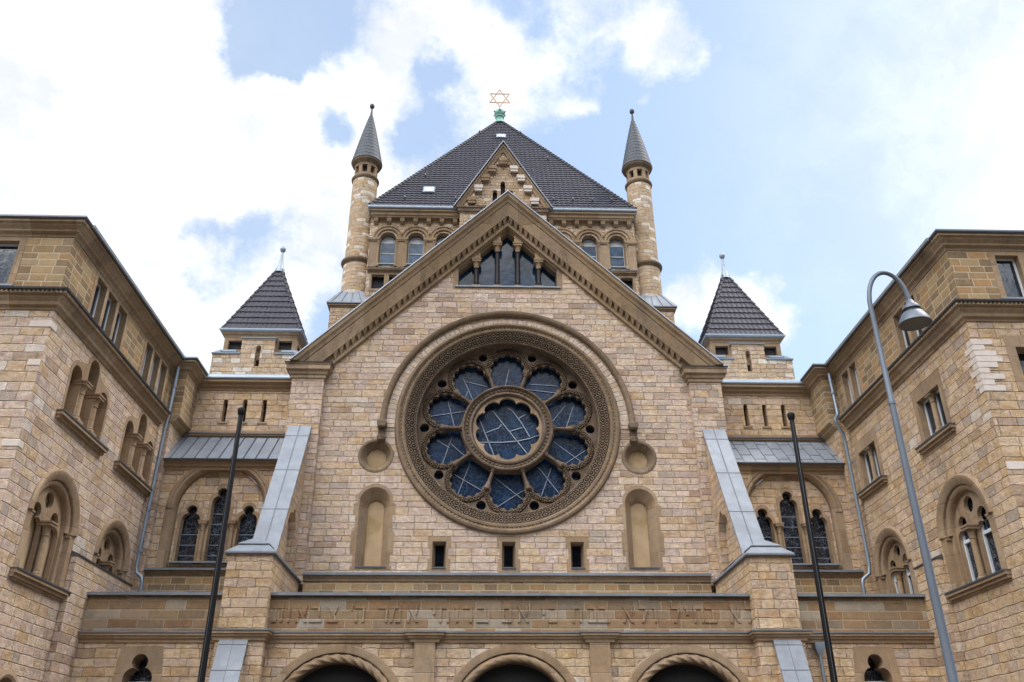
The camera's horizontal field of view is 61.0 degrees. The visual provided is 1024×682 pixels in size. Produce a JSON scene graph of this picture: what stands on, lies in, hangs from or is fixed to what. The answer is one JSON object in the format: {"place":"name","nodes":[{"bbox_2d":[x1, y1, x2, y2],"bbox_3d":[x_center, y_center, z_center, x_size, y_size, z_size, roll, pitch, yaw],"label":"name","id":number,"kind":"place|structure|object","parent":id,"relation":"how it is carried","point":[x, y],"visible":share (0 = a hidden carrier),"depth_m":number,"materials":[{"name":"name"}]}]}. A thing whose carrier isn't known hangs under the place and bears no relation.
{"place":"outdoors","nodes":[
{"label":"outdoors","id":0,"kind":"place"},
{"bbox_2d":[0,214,207,681],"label":"side wing","id":1,"kind":"structure","parent":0,"point":[102,376],"depth_m":27.55,"materials":[{"name":"beige stone"}]},
{"bbox_2d":[0,668,17,681],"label":"ground floor window","id":2,"kind":"structure","parent":1,"relation":"in","point":[6,674],"depth_m":24.04,"materials":[{"name":"stone"}]},
{"bbox_2d":[0,236,27,285],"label":"attic window","id":3,"kind":"structure","parent":1,"relation":"in","point":[11,248],"depth_m":27.41,"materials":[{"name":"stone"}]},
{"bbox_2d":[8,468,79,598],"bbox_3d":[-14.121,5.680,26.375,0.730,3.600,3.540,1,-27,-2],"label":"traceried window","id":4,"kind":"structure","parent":1,"relation":"in","point":[53,511],"depth_m":26.71,"materials":[{"name":"stone"}]},
{"bbox_2d":[56,355,108,455],"bbox_3d":[-14.086,1.822,28.757,0.640,2.920,3.600,1,-27,-2],"label":"triple arched window","id":5,"kind":"structure","parent":1,"relation":"in","point":[85,404],"depth_m":28.70,"materials":[{"name":"stone"}]},
{"bbox_2d":[87,269,129,351],"bbox_3d":[-14.300,-0.937,30.243,0.562,1.830,3.070,1,-27,-2],"label":"attic window","id":6,"kind":"structure","parent":1,"relation":"in","point":[104,305],"depth_m":30.49,"materials":[{"name":"stone"}]},
{"bbox_2d":[92,519,129,579],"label":"traceried window","id":7,"kind":"structure","parent":1,"relation":"in","point":[112,547],"depth_m":31.30,"materials":[{"name":"stone"}]},
{"bbox_2d":[114,410,154,496],"bbox_3d":[-14.242,3.987,32.960,0.640,2.920,3.600,1,-27,-2],"label":"triple arched window","id":8,"kind":"structure","parent":1,"relation":"in","point":[136,452],"depth_m":32.87,"materials":[{"name":"stone"}]},
{"bbox_2d":[138,336,168,401],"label":"attic window","id":9,"kind":"structure","parent":1,"relation":"in","point":[153,368],"depth_m":34.64,"materials":[{"name":"stone"}]},
{"bbox_2d":[197,407,244,681],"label":"flagpole","id":10,"kind":"object","parent":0,"point":[209,624],"visible":1,"depth_m":24.57,"materials":[{"name":"black metal"}]},
{"bbox_2d":[70,89,940,681],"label":"synagogue","id":11,"kind":"structure","parent":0,"point":[506,419],"depth_m":35.43,"materials":[{"name":"stone"}]},
{"bbox_2d":[111,646,163,681],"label":"trefoil window","id":12,"kind":"structure","parent":11,"relation":"in","point":[134,663],"depth_m":27.72,"materials":[{"name":"stone"}]},
{"bbox_2d":[154,468,268,567],"bbox_3d":[-11.625,6.889,34.601,4.200,4.480,0.680,1,-27,-2],"label":"arched window","id":13,"kind":"structure","parent":11,"relation":"in","point":[194,509],"depth_m":34.63,"materials":[{"name":"stone"}]},
{"bbox_2d":[369,272,386,290],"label":"louvre window","id":14,"kind":"structure","parent":11,"relation":"in","point":[377,282],"depth_m":50.55,"materials":[{"name":"stone"}]},
{"bbox_2d":[373,225,402,266],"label":"tower window","id":15,"kind":"structure","parent":11,"relation":"in","point":[387,254],"depth_m":51.78,"materials":[{"name":"stone"}]},
{"bbox_2d":[386,272,399,283],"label":"louvre window","id":16,"kind":"structure","parent":11,"relation":"in","point":[388,273],"depth_m":50.55,"materials":[{"name":"stone"}]},
{"bbox_2d":[401,225,430,266],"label":"tower window","id":17,"kind":"structure","parent":11,"relation":"in","point":[415,243],"depth_m":51.88,"materials":[{"name":"stone"}]},
{"bbox_2d":[423,186,434,192],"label":"roof window","id":18,"kind":"structure","parent":11,"relation":"in","point":[425,189],"depth_m":54.25,"materials":[{"name":"metal"}]},
{"bbox_2d":[427,536,450,572],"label":"slit window","id":19,"kind":"structure","parent":11,"relation":"in","point":[438,562],"depth_m":34.12,"materials":[{"name":"stone"}]},
{"bbox_2d":[428,226,454,246],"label":"tower window","id":20,"kind":"structure","parent":11,"relation":"in","point":[442,236],"depth_m":52.04,"materials":[{"name":"stone"}]},
{"bbox_2d":[496,134,505,138],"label":"roof window","id":21,"kind":"structure","parent":11,"relation":"in","point":[498,136],"depth_m":64.34,"materials":[{"name":"metal"}]},
{"bbox_2d":[453,228,562,290],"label":"gable window","id":22,"kind":"structure","parent":11,"relation":"in","point":[507,262],"depth_m":40.44,"materials":[{"name":"glass"}]},
{"bbox_2d":[395,323,620,534],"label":"rose window","id":23,"kind":"structure","parent":11,"relation":"in","point":[502,428],"depth_m":37.06,"materials":[{"name":"brown stone"}]},
{"bbox_2d":[497,537,519,572],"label":"slit window","id":24,"kind":"structure","parent":11,"relation":"in","point":[508,562],"depth_m":34.18,"materials":[{"name":"stone"}]},
{"bbox_2d":[556,228,576,239],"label":"tower window","id":25,"kind":"structure","parent":11,"relation":"in","point":[563,230],"depth_m":52.25,"materials":[{"name":"stone"}]},
{"bbox_2d":[565,537,589,572],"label":"slit window","id":26,"kind":"structure","parent":11,"relation":"in","point":[577,547],"depth_m":34.27,"materials":[{"name":"stone"}]},
{"bbox_2d":[574,228,603,263],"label":"tower window","id":27,"kind":"structure","parent":11,"relation":"in","point":[589,244],"depth_m":52.29,"materials":[{"name":"stone"}]},
{"bbox_2d":[602,229,631,269],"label":"tower window","id":28,"kind":"structure","parent":11,"relation":"in","point":[617,248],"depth_m":52.21,"materials":[{"name":"stone"}]},
{"bbox_2d":[618,276,635,291],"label":"louvre window","id":29,"kind":"structure","parent":11,"relation":"in","point":[629,283],"depth_m":51.00,"materials":[{"name":"stone"}]},
{"bbox_2d":[745,472,852,569],"bbox_3d":[11.302,7.152,35.316,4.200,4.480,0.680,1,-27,-2],"label":"arched window","id":30,"kind":"structure","parent":11,"relation":"in","point":[776,501],"depth_m":35.40,"materials":[{"name":"stone"}]},
{"bbox_2d":[838,646,924,681],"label":"trefoil window","id":31,"kind":"structure","parent":11,"relation":"in","point":[884,666],"depth_m":28.46,"materials":[{"name":"stone"}]},
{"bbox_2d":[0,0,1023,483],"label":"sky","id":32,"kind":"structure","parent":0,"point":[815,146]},
{"bbox_2d":[787,412,837,681],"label":"flagpole","id":33,"kind":"object","parent":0,"point":[824,620],"visible":1,"depth_m":25.11,"materials":[{"name":"black metal"}]},
{"bbox_2d":[800,229,1023,681],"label":"side wing","id":34,"kind":"structure","parent":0,"point":[955,368],"depth_m":28.40,"materials":[{"name":"beige stone"}]},
{"bbox_2d":[839,355,862,409],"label":"attic window","id":35,"kind":"structure","parent":34,"relation":"in","point":[850,379],"depth_m":35.95,"materials":[{"name":"stone"}]},
{"bbox_2d":[854,427,887,499],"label":"two light window","id":36,"kind":"structure","parent":34,"relation":"in","point":[867,452],"depth_m":34.12,"materials":[{"name":"stone"}]},
{"bbox_2d":[873,526,918,593],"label":"traceried window","id":37,"kind":"structure","parent":34,"relation":"in","point":[894,572],"depth_m":32.47,"materials":[{"name":"stone"}]},
{"bbox_2d":[890,287,924,354],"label":"attic window","id":38,"kind":"structure","parent":34,"relation":"in","point":[904,339],"depth_m":31.65,"materials":[{"name":"stone"}]},
{"bbox_2d":[910,369,955,454],"bbox_3d":[14.334,2.391,29.349,0.780,2.260,2.440,1,-27,-2],"label":"two light window","id":39,"kind":"structure","parent":34,"relation":"in","point":[935,424],"depth_m":29.45,"materials":[{"name":"stone"}]},
{"bbox_2d":[936,473,1012,600],"bbox_3d":[14.338,5.938,27.129,0.730,3.600,3.540,1,-27,-2],"label":"traceried window","id":40,"kind":"structure","parent":34,"relation":"in","point":[967,530],"depth_m":27.41,"materials":[{"name":"stone"}]},
{"bbox_2d":[987,251,1023,298],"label":"attic window","id":41,"kind":"structure","parent":34,"relation":"in","point":[1007,267],"depth_m":28.37,"materials":[{"name":"stone"}]},
{"bbox_2d":[1002,335,1023,390],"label":"front window","id":42,"kind":"structure","parent":34,"relation":"in","point":[1014,344],"depth_m":26.88,"materials":[{"name":"stone"}]},
{"bbox_2d":[867,270,958,681],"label":"street lamp","id":43,"kind":"object","parent":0,"point":[914,316],"visible":1,"depth_m":14.90,"materials":[{"name":"grey metal"}]}
]}

